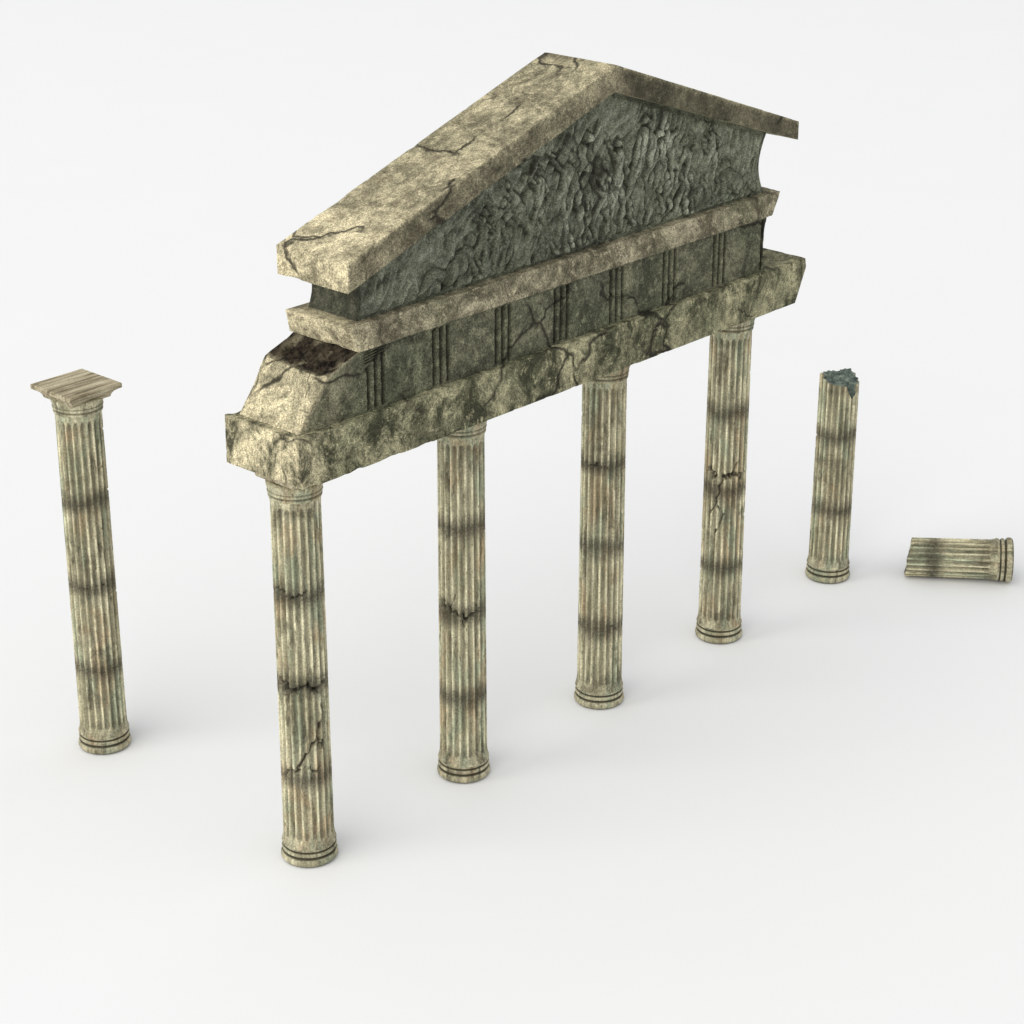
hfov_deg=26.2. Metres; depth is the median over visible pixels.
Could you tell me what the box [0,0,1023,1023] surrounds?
ground
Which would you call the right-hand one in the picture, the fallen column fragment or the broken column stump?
the fallen column fragment
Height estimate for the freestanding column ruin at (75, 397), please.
5.597 m
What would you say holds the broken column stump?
on the ground
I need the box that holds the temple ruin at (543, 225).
[225,53,805,867]
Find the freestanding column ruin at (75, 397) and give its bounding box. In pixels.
[30,369,130,754]
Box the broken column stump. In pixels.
[805,368,858,583]
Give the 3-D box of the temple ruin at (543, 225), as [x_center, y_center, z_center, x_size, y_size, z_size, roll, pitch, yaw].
[0.463,-1.318,30.738,1.396,9.863,10.436,20,30,38]
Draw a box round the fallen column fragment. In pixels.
[904,537,1013,581]

